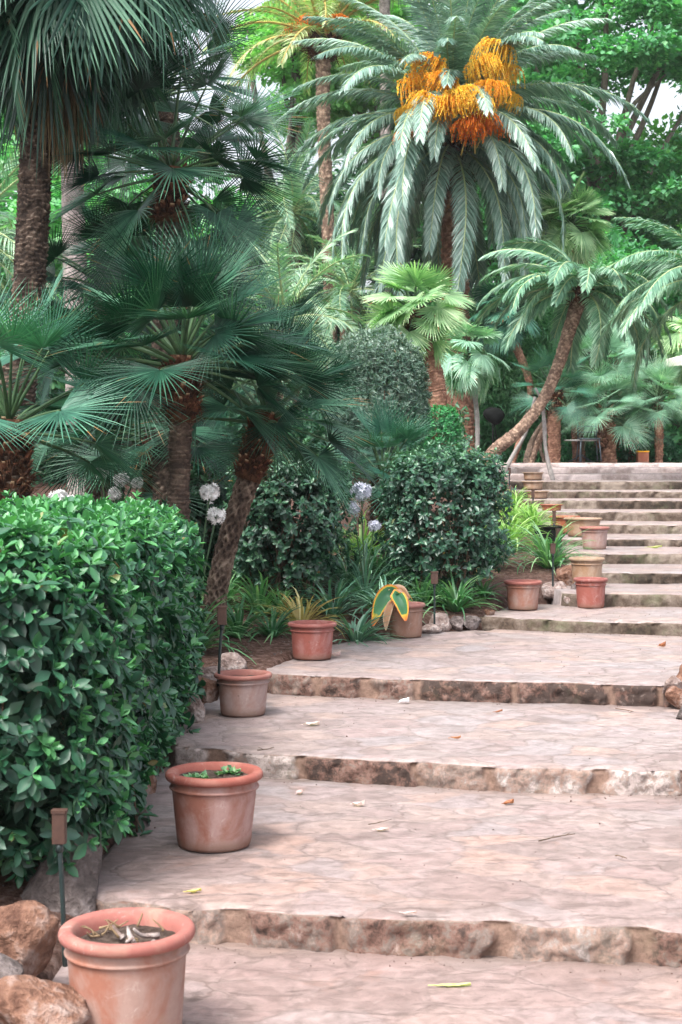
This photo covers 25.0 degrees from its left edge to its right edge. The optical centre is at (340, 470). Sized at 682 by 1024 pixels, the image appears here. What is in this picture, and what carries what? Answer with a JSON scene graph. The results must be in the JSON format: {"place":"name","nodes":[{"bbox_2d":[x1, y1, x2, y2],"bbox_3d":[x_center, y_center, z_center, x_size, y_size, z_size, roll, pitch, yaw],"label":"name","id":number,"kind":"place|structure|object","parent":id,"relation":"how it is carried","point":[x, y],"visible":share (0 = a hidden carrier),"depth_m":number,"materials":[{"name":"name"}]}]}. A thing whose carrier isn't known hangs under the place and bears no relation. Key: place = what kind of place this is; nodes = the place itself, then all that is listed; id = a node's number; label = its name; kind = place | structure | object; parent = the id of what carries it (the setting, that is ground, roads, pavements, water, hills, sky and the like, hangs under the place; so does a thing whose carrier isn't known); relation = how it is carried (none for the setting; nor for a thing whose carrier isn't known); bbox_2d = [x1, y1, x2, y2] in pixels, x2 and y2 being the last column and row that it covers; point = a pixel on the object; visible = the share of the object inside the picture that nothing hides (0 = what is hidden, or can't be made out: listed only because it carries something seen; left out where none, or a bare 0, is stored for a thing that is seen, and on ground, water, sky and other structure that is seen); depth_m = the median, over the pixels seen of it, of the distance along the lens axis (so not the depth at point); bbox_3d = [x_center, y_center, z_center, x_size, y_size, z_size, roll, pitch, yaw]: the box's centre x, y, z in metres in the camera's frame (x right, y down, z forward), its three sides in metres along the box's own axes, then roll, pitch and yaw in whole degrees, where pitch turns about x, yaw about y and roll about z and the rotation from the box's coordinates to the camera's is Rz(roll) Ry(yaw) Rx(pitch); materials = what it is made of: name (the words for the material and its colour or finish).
{"place":"outdoors","nodes":[
{"label":"outdoors","id":0,"kind":"place"},
{"bbox_2d":[0,463,567,980],"bbox_3d":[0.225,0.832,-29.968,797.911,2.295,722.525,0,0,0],"label":"garden soil","id":1,"kind":"structure","parent":0,"point":[264,657],"depth_m":12.11,"materials":[{"name":"soil"}]},
{"bbox_2d":[0,953,23,978],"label":"rock","id":2,"kind":"object","parent":1,"relation":"on","point":[9,966],"visible":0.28,"depth_m":4.61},
{"bbox_2d":[0,900,59,976],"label":"rock","id":3,"kind":"object","parent":1,"relation":"on","point":[29,929],"visible":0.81,"depth_m":4.80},
{"bbox_2d":[0,975,91,1023],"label":"rock","id":4,"kind":"object","parent":1,"relation":"on","point":[27,999],"visible":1,"depth_m":4.28,"materials":[{"name":"stone"}]},
{"bbox_2d":[0,115,95,396],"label":"date palm","id":5,"kind":"object","parent":1,"relation":"on","point":[11,186],"visible":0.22,"depth_m":19.89,"materials":[{"name":"green plant"}]},
{"bbox_2d":[51,808,67,966],"bbox_3d":[-0.943,1.422,5.150,0.054,0.569,0.041,0,0,0],"label":"path light","id":6,"kind":"object","parent":1,"relation":"on","point":[59,827],"visible":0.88,"depth_m":5.14,"materials":[{"name":"brown metal"}]},
{"bbox_2d":[22,831,102,916],"bbox_3d":[-1.048,1.565,5.613,0.346,0.495,0.326,0,0,0],"label":"rock","id":7,"kind":"object","parent":1,"relation":"on","point":[43,888],"visible":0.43,"depth_m":5.51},
{"bbox_2d":[0,260,168,505],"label":"fan palm","id":8,"kind":"object","parent":1,"relation":"on","point":[18,438],"visible":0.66,"depth_m":9.68,"materials":[{"name":"green plant"}]},
{"bbox_2d":[0,489,211,888],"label":"hedge","id":9,"kind":"object","parent":1,"relation":"on","point":[100,621],"visible":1,"depth_m":5.66,"materials":[{"name":"green plant"}]},
{"bbox_2d":[0,189,213,505],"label":"fan palm","id":10,"kind":"object","parent":1,"relation":"on","point":[56,250],"visible":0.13,"depth_m":13.32,"materials":[{"name":"green plant"}]},
{"bbox_2d":[0,267,226,501],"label":"fan palm","id":11,"kind":"object","parent":1,"relation":"on","point":[97,495],"visible":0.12,"depth_m":14.11,"materials":[{"name":"green plant"}]},
{"bbox_2d":[0,0,238,492],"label":"fan palm","id":12,"kind":"object","parent":1,"relation":"on","point":[57,60],"visible":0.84,"depth_m":11.73,"materials":[{"name":"green plant"}]},
{"bbox_2d":[61,4,201,495],"bbox_3d":[-3.291,-3.343,19.019,3.196,7.739,3.347,0,0,0],"label":"fan palm","id":13,"kind":"object","parent":1,"relation":"on","point":[63,204],"visible":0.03,"depth_m":18.88,"materials":[{"name":"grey plant"}]},
{"bbox_2d":[0,128,265,431],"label":"broadleaf tree","id":14,"kind":"object","parent":1,"relation":"on","point":[11,206],"visible":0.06,"depth_m":32.54,"materials":[{"name":"green plant"}]},
{"bbox_2d":[112,770,157,837],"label":"ivy plant","id":15,"kind":"object","parent":1,"relation":"on","point":[140,802],"visible":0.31,"depth_m":6.48,"materials":[{"name":"green plant"}]},
{"bbox_2d":[33,328,255,552],"bbox_3d":[-1.647,-0.157,12.983,2.153,2.362,2.241,0,0,0],"label":"fan palm","id":16,"kind":"object","parent":1,"relation":"on","point":[199,433],"visible":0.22,"depth_m":12.74,"materials":[{"name":"green plant"}]},
{"bbox_2d":[96,468,213,619],"bbox_3d":[-1.532,0.619,10.607,1.434,1.322,1.386,0,0,-39],"label":"strap leaf plant","id":17,"kind":"object","parent":1,"relation":"on","point":[113,495],"visible":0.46,"depth_m":10.59,"materials":[{"name":"white plant"}]},
{"bbox_2d":[0,2,330,507],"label":"fan palm","id":18,"kind":"object","parent":1,"relation":"on","point":[170,186],"visible":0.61,"depth_m":12.50,"materials":[{"name":"green plant"}]},
{"bbox_2d":[0,200,342,524],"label":"fan palm","id":19,"kind":"object","parent":1,"relation":"on","point":[201,283],"visible":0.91,"depth_m":9.73,"materials":[{"name":"green plant"}]},
{"bbox_2d":[59,0,290,543],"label":"fan palm","id":20,"kind":"object","parent":1,"relation":"on","point":[166,121],"visible":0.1,"depth_m":14.44,"materials":[{"name":"green plant"}]},
{"bbox_2d":[31,387,359,495],"bbox_3d":[-3.658,-0.259,21.504,7.980,1.878,3.308,0,0,0],"label":"shade planting","id":21,"kind":"object","parent":1,"relation":"on","point":[322,432],"visible":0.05,"depth_m":20.38,"materials":[{"name":"green plant"}]},
{"bbox_2d":[217,606,226,685],"bbox_3d":[-0.682,1.006,8.800,0.058,0.456,0.046,0,0,0],"label":"path light","id":22,"kind":"object","parent":1,"relation":"on","point":[221,616],"visible":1,"depth_m":8.79,"materials":[{"name":"brown metal"}]},
{"bbox_2d":[189,456,258,587],"bbox_3d":[-1.228,0.525,13.289,1.104,1.332,1.238,0,0,0],"label":"flowering plant","id":23,"kind":"object","parent":1,"relation":"on","point":[218,502],"visible":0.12,"depth_m":12.99,"materials":[{"name":"green plant"}]},
{"bbox_2d":[193,483,263,664],"bbox_3d":[-1.021,0.692,10.209,1.050,1.237,1.010,0,0,0],"label":"strap leaf plant","id":24,"kind":"object","parent":1,"relation":"on","point":[210,492],"visible":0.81,"depth_m":10.18,"materials":[{"name":"green plant"}]},
{"bbox_2d":[217,652,246,669],"bbox_3d":[-0.699,1.244,9.754,0.206,0.172,0.138,0,0,-16],"label":"rock","id":25,"kind":"object","parent":1,"relation":"on","point":[231,660],"visible":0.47,"depth_m":9.71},
{"bbox_2d":[123,292,379,641],"bbox_3d":[-0.636,-0.004,10.711,1.885,2.490,2.081,0,0,0],"label":"fan palm","id":26,"kind":"object","parent":1,"relation":"on","point":[253,455],"visible":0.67,"depth_m":10.62,"materials":[{"name":"green plant"}]},
{"bbox_2d":[222,595,286,642],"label":"strap leaf plant","id":27,"kind":"object","parent":1,"relation":"on","point":[237,618],"visible":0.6,"depth_m":10.85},
{"bbox_2d":[227,570,311,614],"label":"strap leaf plant","id":28,"kind":"object","parent":1,"relation":"on","point":[254,591],"visible":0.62,"depth_m":12.03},
{"bbox_2d":[243,602,305,643],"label":"strap leaf plant","id":29,"kind":"object","parent":1,"relation":"on","point":[273,626],"visible":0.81,"depth_m":10.98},
{"bbox_2d":[192,273,381,595],"bbox_3d":[-0.579,-0.292,12.764,1.592,2.782,1.788,0,0,25],"label":"fan palm","id":30,"kind":"object","parent":1,"relation":"on","point":[300,300],"visible":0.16,"depth_m":12.79,"materials":[{"name":"green plant"}]},
{"bbox_2d":[203,228,371,413],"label":"date palm","id":31,"kind":"object","parent":1,"relation":"on","point":[300,287],"visible":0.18,"depth_m":21.79,"materials":[{"name":"green plant"}]},
{"bbox_2d":[217,433,366,612],"bbox_3d":[-0.410,0.428,12.403,1.244,1.506,1.196,0,0,0],"label":"shrub","id":32,"kind":"object","parent":1,"relation":"on","point":[322,513],"visible":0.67,"depth_m":12.08,"materials":[{"name":"green plant"}]},
{"bbox_2d":[214,109,377,432],"bbox_3d":[-1.145,-4.657,37.954,4.423,9.043,4.513,0,0,0],"label":"date palm","id":33,"kind":"object","parent":1,"relation":"on","point":[291,225],"visible":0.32,"depth_m":37.76,"materials":[{"name":"green plant"}]},
{"bbox_2d":[249,585,348,635],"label":"strap leaf plant","id":34,"kind":"object","parent":1,"relation":"on","point":[298,613],"visible":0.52,"depth_m":11.49,"materials":[{"name":"plant"}]},
{"bbox_2d":[225,0,379,384],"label":"broadleaf tree","id":35,"kind":"object","parent":1,"relation":"on","point":[288,74],"visible":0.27,"depth_m":46.90,"materials":[{"name":"green plant"}]},
{"bbox_2d":[195,160,427,431],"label":"broadleaf tree","id":36,"kind":"object","parent":1,"relation":"on","point":[416,254],"visible":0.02,"depth_m":40.44,"materials":[{"name":"green plant"}]},
{"bbox_2d":[201,0,428,366],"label":"date palm","id":37,"kind":"object","parent":1,"relation":"on","point":[333,9],"visible":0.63,"depth_m":34.85,"materials":[{"name":"green plant"}]},
{"bbox_2d":[284,572,379,619],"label":"strap leaf plant","id":38,"kind":"object","parent":1,"relation":"on","point":[338,601],"visible":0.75,"depth_m":11.95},
{"bbox_2d":[252,201,422,392],"bbox_3d":[0.166,-3.075,32.839,3.876,5.884,3.642,0,0,40],"label":"date palm","id":39,"kind":"object","parent":1,"relation":"on","point":[349,281],"visible":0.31,"depth_m":32.66,"materials":[{"name":"green plant"}]},
{"bbox_2d":[322,534,394,595],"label":"strap leaf plant","id":40,"kind":"object","parent":1,"relation":"on","point":[357,563],"visible":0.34,"depth_m":12.89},
{"bbox_2d":[330,508,393,558],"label":"strap leaf plant","id":41,"kind":"object","parent":1,"relation":"on","point":[360,535],"visible":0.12,"depth_m":14.33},
{"bbox_2d":[310,482,417,606],"bbox_3d":[0.243,0.635,12.595,1.038,1.096,1.059,0,0,43],"label":"strap leaf plant","id":42,"kind":"object","parent":1,"relation":"on","point":[375,525],"visible":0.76,"depth_m":12.57,"materials":[{"name":"green plant"}]},
{"bbox_2d":[326,605,402,646],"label":"strap leaf plant","id":43,"kind":"object","parent":1,"relation":"on","point":[361,632],"visible":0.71,"depth_m":11.41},
{"bbox_2d":[52,942,681,1023],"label":"stone step","id":44,"kind":"object","parent":1,"relation":"on","point":[255,985],"visible":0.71,"depth_m":4.91,"materials":[{"name":"stone"}]},
{"bbox_2d":[58,907,194,1023],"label":"terracotta pot","id":45,"kind":"object","parent":44,"relation":"on","point":[113,979],"visible":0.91,"depth_m":4.37,"materials":[{"name":"ceramic"}]},
{"bbox_2d":[81,913,163,943],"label":"dry plant stubs","id":46,"kind":"object","parent":45,"relation":"on","point":[112,926],"visible":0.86,"depth_m":4.49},
{"bbox_2d":[320,322,432,523],"bbox_3d":[0.403,-0.512,17.543,1.333,2.389,1.278,0,0,0],"label":"ball shrub","id":47,"kind":"object","parent":1,"relation":"on","point":[399,371],"visible":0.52,"depth_m":17.20,"materials":[{"name":"green plant"}]},
{"bbox_2d":[334,573,432,618],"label":"strap leaf plant","id":48,"kind":"object","parent":1,"relation":"on","point":[367,599],"visible":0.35,"depth_m":12.08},
{"bbox_2d":[307,390,463,553],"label":"fan palm","id":49,"kind":"object","parent":1,"relation":"on","point":[388,433],"visible":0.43,"depth_m":14.89,"materials":[{"name":"green plant"}]},
{"bbox_2d":[311,0,460,155],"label":"broadleaf tree","id":50,"kind":"object","parent":1,"relation":"on","point":[400,13],"visible":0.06,"depth_m":48.77,"materials":[{"name":"green plant"}]},
{"bbox_2d":[96,765,681,967],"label":"stone step","id":51,"kind":"object","parent":1,"relation":"on","point":[316,890],"visible":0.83,"depth_m":5.81,"materials":[{"name":"stone"}]},
{"bbox_2d":[165,761,262,852],"bbox_3d":[-0.517,1.370,6.269,0.399,0.309,0.399,0,0,0],"label":"terracotta pot","id":52,"kind":"object","parent":51,"relation":"on","point":[214,804],"visible":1,"depth_m":6.14,"materials":[{"name":"orange ceramic"}]},
{"bbox_2d":[379,0,400,392],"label":"fan palm","id":53,"kind":"object","parent":1,"relation":"on","point":[384,6],"visible":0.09,"depth_m":33.90,"materials":[{"name":"grey plant"}]},
{"bbox_2d":[360,259,474,450],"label":"fan palm","id":54,"kind":"object","parent":1,"relation":"on","point":[425,328],"visible":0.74,"depth_m":21.31,"materials":[{"name":"green plant"}]},
{"bbox_2d":[168,693,681,795],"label":"stone step","id":55,"kind":"object","parent":1,"relation":"on","point":[549,748],"visible":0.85,"depth_m":7.88,"materials":[{"name":"stone"}]},
{"bbox_2d":[214,669,271,716],"bbox_3d":[-0.563,1.281,8.830,0.335,0.238,0.336,0,0,0],"label":"terracotta pot","id":56,"kind":"object","parent":55,"relation":"on","point":[242,692],"visible":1,"depth_m":8.71,"materials":[{"name":"orange ceramic"}]},
{"bbox_2d":[390,570,467,606],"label":"strap leaf plant","id":57,"kind":"object","parent":1,"relation":"on","point":[423,589],"visible":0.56,"depth_m":12.53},
{"bbox_2d":[419,403,461,464],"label":"box hedge","id":58,"kind":"object","parent":1,"relation":"on","point":[450,429],"visible":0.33,"depth_m":20.82,"materials":[{"name":"green plant"}]},
{"bbox_2d":[370,434,516,602],"bbox_3d":[0.836,0.428,12.946,1.250,1.478,1.392,0,0,0],"label":"shrub","id":59,"kind":"object","parent":1,"relation":"on","point":[475,480],"visible":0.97,"depth_m":12.60,"materials":[{"name":"green plant"}]},
{"bbox_2d":[413,569,508,619],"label":"strap leaf plant","id":60,"kind":"object","parent":1,"relation":"on","point":[453,600],"visible":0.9,"depth_m":12.40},
{"bbox_2d":[273,0,651,458],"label":"date palm","id":61,"kind":"object","parent":1,"relation":"on","point":[453,141],"visible":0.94,"depth_m":28.93,"materials":[{"name":"green plant"}]},
{"bbox_2d":[267,629,681,707],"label":"stone step","id":62,"kind":"object","parent":1,"relation":"on","point":[470,666],"visible":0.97,"depth_m":9.80,"materials":[{"name":"stone"}]},
{"bbox_2d":[288,620,336,659],"bbox_3d":[-0.194,1.143,10.350,0.332,0.243,0.331,0,0,0],"label":"terracotta pot","id":63,"kind":"object","parent":62,"relation":"on","point":[312,639],"visible":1,"depth_m":10.23,"materials":[{"name":"red ceramic"}]},
{"bbox_2d":[389,601,424,637],"bbox_3d":[0.492,1.137,11.701,0.302,0.257,0.301,0,0,0],"label":"terracotta pot","id":64,"kind":"object","parent":62,"relation":"on","point":[410,627],"visible":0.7,"depth_m":11.59,"materials":[{"name":"brown ceramic"}]},
{"bbox_2d":[371,584,412,629],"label":"wilted plant","id":65,"kind":"object","parent":64,"relation":"in","point":[387,597],"visible":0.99,"depth_m":11.57,"materials":[{"name":"green plant"}]},
{"bbox_2d":[440,321,509,449],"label":"fan palm","id":66,"kind":"object","parent":1,"relation":"on","point":[469,372],"visible":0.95,"depth_m":25.33,"materials":[{"name":"green plant"}]},
{"bbox_2d":[485,508,555,549],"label":"strap leaf plant","id":67,"kind":"object","parent":1,"relation":"on","point":[512,534],"visible":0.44,"depth_m":15.50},
{"bbox_2d":[411,99,633,393],"bbox_3d":[4.774,-4.936,40.904,5.981,10.052,6.513,0,0,33],"label":"broadleaf tree","id":68,"kind":"object","parent":1,"relation":"on","point":[548,135],"visible":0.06,"depth_m":39.54,"materials":[{"name":"green plant"}]},
{"bbox_2d":[499,500,568,532],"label":"strap leaf plant","id":69,"kind":"object","parent":1,"relation":"on","point":[524,513],"visible":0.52,"depth_m":16.93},
{"bbox_2d":[426,258,645,462],"bbox_3d":[4.291,-2.668,34.757,4.925,5.599,2.837,0,0,0],"label":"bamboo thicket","id":70,"kind":"object","parent":1,"relation":"on","point":[496,392],"visible":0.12,"depth_m":33.88,"materials":[{"name":"green plant"}]},
{"bbox_2d":[504,513,606,574],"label":"strap leaf plant","id":71,"kind":"object","parent":1,"relation":"on","point":[543,556],"visible":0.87,"depth_m":14.42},
{"bbox_2d":[448,0,681,266],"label":"broadleaf tree","id":72,"kind":"object","parent":1,"relation":"on","point":[652,55],"visible":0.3,"depth_m":41.77,"materials":[{"name":"green plant"}]},
{"bbox_2d":[474,236,671,463],"bbox_3d":[3.784,-1.821,24.053,3.452,3.992,3.496,0,0,0],"label":"date palm","id":73,"kind":"object","parent":1,"relation":"on","point":[586,300],"visible":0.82,"depth_m":23.89,"materials":[{"name":"green plant"}]},
{"bbox_2d":[479,604,681,635],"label":"stone step","id":74,"kind":"object","parent":1,"relation":"on","point":[568,619],"visible":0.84,"depth_m":12.18,"materials":[{"name":"stone"}]},
{"bbox_2d":[504,579,541,609],"bbox_3d":[1.521,1.040,12.850,0.320,0.239,0.321,0,0,0],"label":"terracotta pot","id":75,"kind":"object","parent":74,"relation":"on","point":[522,594],"visible":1,"depth_m":12.74,"materials":[{"name":"ceramic"}]},
{"bbox_2d":[573,577,607,608],"bbox_3d":[2.112,1.035,13.000,0.293,0.250,0.292,0,0,0],"label":"terracotta pot","id":76,"kind":"object","parent":74,"relation":"on","point":[590,592],"visible":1,"depth_m":12.90,"materials":[{"name":"red ceramic"}]},
{"bbox_2d":[496,462,681,466],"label":"stone step","id":77,"kind":"object","parent":1,"relation":"on","point":[638,464],"visible":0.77,"depth_m":28.05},
{"bbox_2d":[463,281,540,462],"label":"fan palm","id":78,"kind":"object","parent":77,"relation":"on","point":[503,326],"visible":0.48,"depth_m":28.83,"materials":[{"name":"green plant"}]},
{"bbox_2d":[507,343,601,462],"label":"fan palm","id":79,"kind":"object","parent":77,"relation":"on","point":[554,445],"visible":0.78,"depth_m":28.37,"materials":[{"name":"green plant"}]},
{"bbox_2d":[528,374,601,462],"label":"fan palm","id":80,"kind":"object","parent":77,"relation":"on","point":[539,439],"visible":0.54,"depth_m":28.48,"materials":[{"name":"green plant"}]},
{"bbox_2d":[529,172,615,462],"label":"fan palm","id":81,"kind":"object","parent":77,"relation":"on","point":[584,242],"visible":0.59,"depth_m":29.38,"materials":[{"name":"green plant"}]},
{"bbox_2d":[534,314,655,462],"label":"fan palm","id":82,"kind":"object","parent":77,"relation":"on","point":[616,345],"visible":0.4,"depth_m":28.76,"materials":[{"name":"green plant"}]},
{"bbox_2d":[561,352,657,462],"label":"fan palm","id":83,"kind":"object","parent":77,"relation":"on","point":[607,434],"visible":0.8,"depth_m":28.47,"materials":[{"name":"green plant"}]},
{"bbox_2d":[577,294,653,462],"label":"fan palm","id":84,"kind":"object","parent":77,"relation":"on","point":[624,359],"visible":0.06,"depth_m":29.88,"materials":[{"name":"green plant"}]},
{"bbox_2d":[613,392,679,462],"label":"fan palm","id":85,"kind":"object","parent":77,"relation":"on","point":[653,435],"visible":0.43,"depth_m":29.22,"materials":[{"name":"green plant"}]},
{"bbox_2d":[613,351,681,462],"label":"fan palm","id":86,"kind":"object","parent":77,"relation":"on","point":[659,374],"visible":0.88,"depth_m":28.75,"materials":[{"name":"green plant"}]},
{"bbox_2d":[651,314,681,409],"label":"fan palm","id":87,"kind":"object","parent":77,"relation":"on","point":[675,350],"visible":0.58,"depth_m":30.33,"materials":[{"name":"green plant"}]},
{"bbox_2d":[498,467,681,472],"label":"stone step","id":88,"kind":"object","parent":1,"relation":"on","point":[604,469],"visible":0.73,"depth_m":26.37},
{"bbox_2d":[499,227,681,461],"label":"broadleaf tree","id":89,"kind":"object","parent":1,"relation":"on","point":[620,254],"visible":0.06,"depth_m":36.82,"materials":[{"name":"green plant"}]},
{"bbox_2d":[505,473,681,479],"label":"stone step","id":90,"kind":"object","parent":1,"relation":"on","point":[611,476],"visible":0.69,"depth_m":24.79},
{"bbox_2d":[508,480,681,489],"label":"stone step","id":91,"kind":"object","parent":1,"relation":"on","point":[609,484],"visible":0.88,"depth_m":22.72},
{"bbox_2d":[516,489,681,497],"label":"stone step","id":92,"kind":"object","parent":1,"relation":"on","point":[674,493],"visible":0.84,"depth_m":21.42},
{"bbox_2d":[523,498,681,508],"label":"stone step","id":93,"kind":"object","parent":1,"relation":"on","point":[621,503],"visible":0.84,"depth_m":20.33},
{"bbox_2d":[537,509,681,520],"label":"stone step","id":94,"kind":"object","parent":1,"relation":"on","point":[640,514],"visible":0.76,"depth_m":19.18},
{"bbox_2d":[542,521,681,533],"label":"stone step","id":95,"kind":"object","parent":1,"relation":"on","point":[645,527],"visible":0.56,"depth_m":18.04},
{"bbox_2d":[551,583,681,606],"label":"stone step","id":96,"kind":"object","parent":1,"relation":"on","point":[645,595],"visible":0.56,"depth_m":13.14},
{"bbox_2d":[569,556,604,582],"bbox_3d":[2.200,0.912,13.750,0.321,0.266,0.320,0,0,0],"label":"terracotta pot","id":97,"kind":"object","parent":96,"relation":"on","point":[587,566],"visible":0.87,"depth_m":13.63,"materials":[{"name":"beige ceramic"}]},
{"bbox_2d":[560,439,681,462],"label":"planting","id":98,"kind":"object","parent":1,"relation":"on","point":[673,457],"visible":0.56,"depth_m":29.23,"materials":[{"name":"green plant"}]},
{"bbox_2d":[562,546,681,563],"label":"stone step","id":99,"kind":"object","parent":1,"relation":"on","point":[634,555],"visible":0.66,"depth_m":15.47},
{"bbox_2d":[579,526,609,548],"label":"terracotta pot","id":100,"kind":"object","parent":99,"relation":"on","point":[598,534],"visible":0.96,"depth_m":16.04,"materials":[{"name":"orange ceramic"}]},
{"bbox_2d":[562,534,681,546],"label":"stone step","id":101,"kind":"object","parent":1,"relation":"on","point":[663,540],"visible":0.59,"depth_m":16.76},
{"bbox_2d":[564,517,601,536],"bbox_3d":[2.725,0.636,17.299,0.434,0.207,0.432,0,0,0],"label":"terracotta pot","id":102,"kind":"object","parent":101,"relation":"on","point":[589,521],"visible":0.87,"depth_m":17.15,"materials":[{"name":"beige ceramic"}]},
{"bbox_2d":[567,564,681,583],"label":"stone step","id":103,"kind":"object","parent":1,"relation":"on","point":[642,573],"visible":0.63,"depth_m":14.27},
{"bbox_2d":[591,217,681,393],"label":"date palm","id":104,"kind":"object","parent":1,"relation":"on","point":[664,278],"visible":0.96,"depth_m":22.38,"materials":[{"name":"green plant"}]},
{"bbox_2d":[601,111,681,252],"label":"broadleaf tree","id":105,"kind":"object","parent":1,"relation":"on","point":[660,130],"visible":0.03,"depth_m":46.90,"materials":[{"name":"green plant"}]},
{"bbox_2d":[5,0,681,424],"label":"sky","id":106,"kind":"structure","parent":0,"point":[665,102],"materials":[{"name":"white"}]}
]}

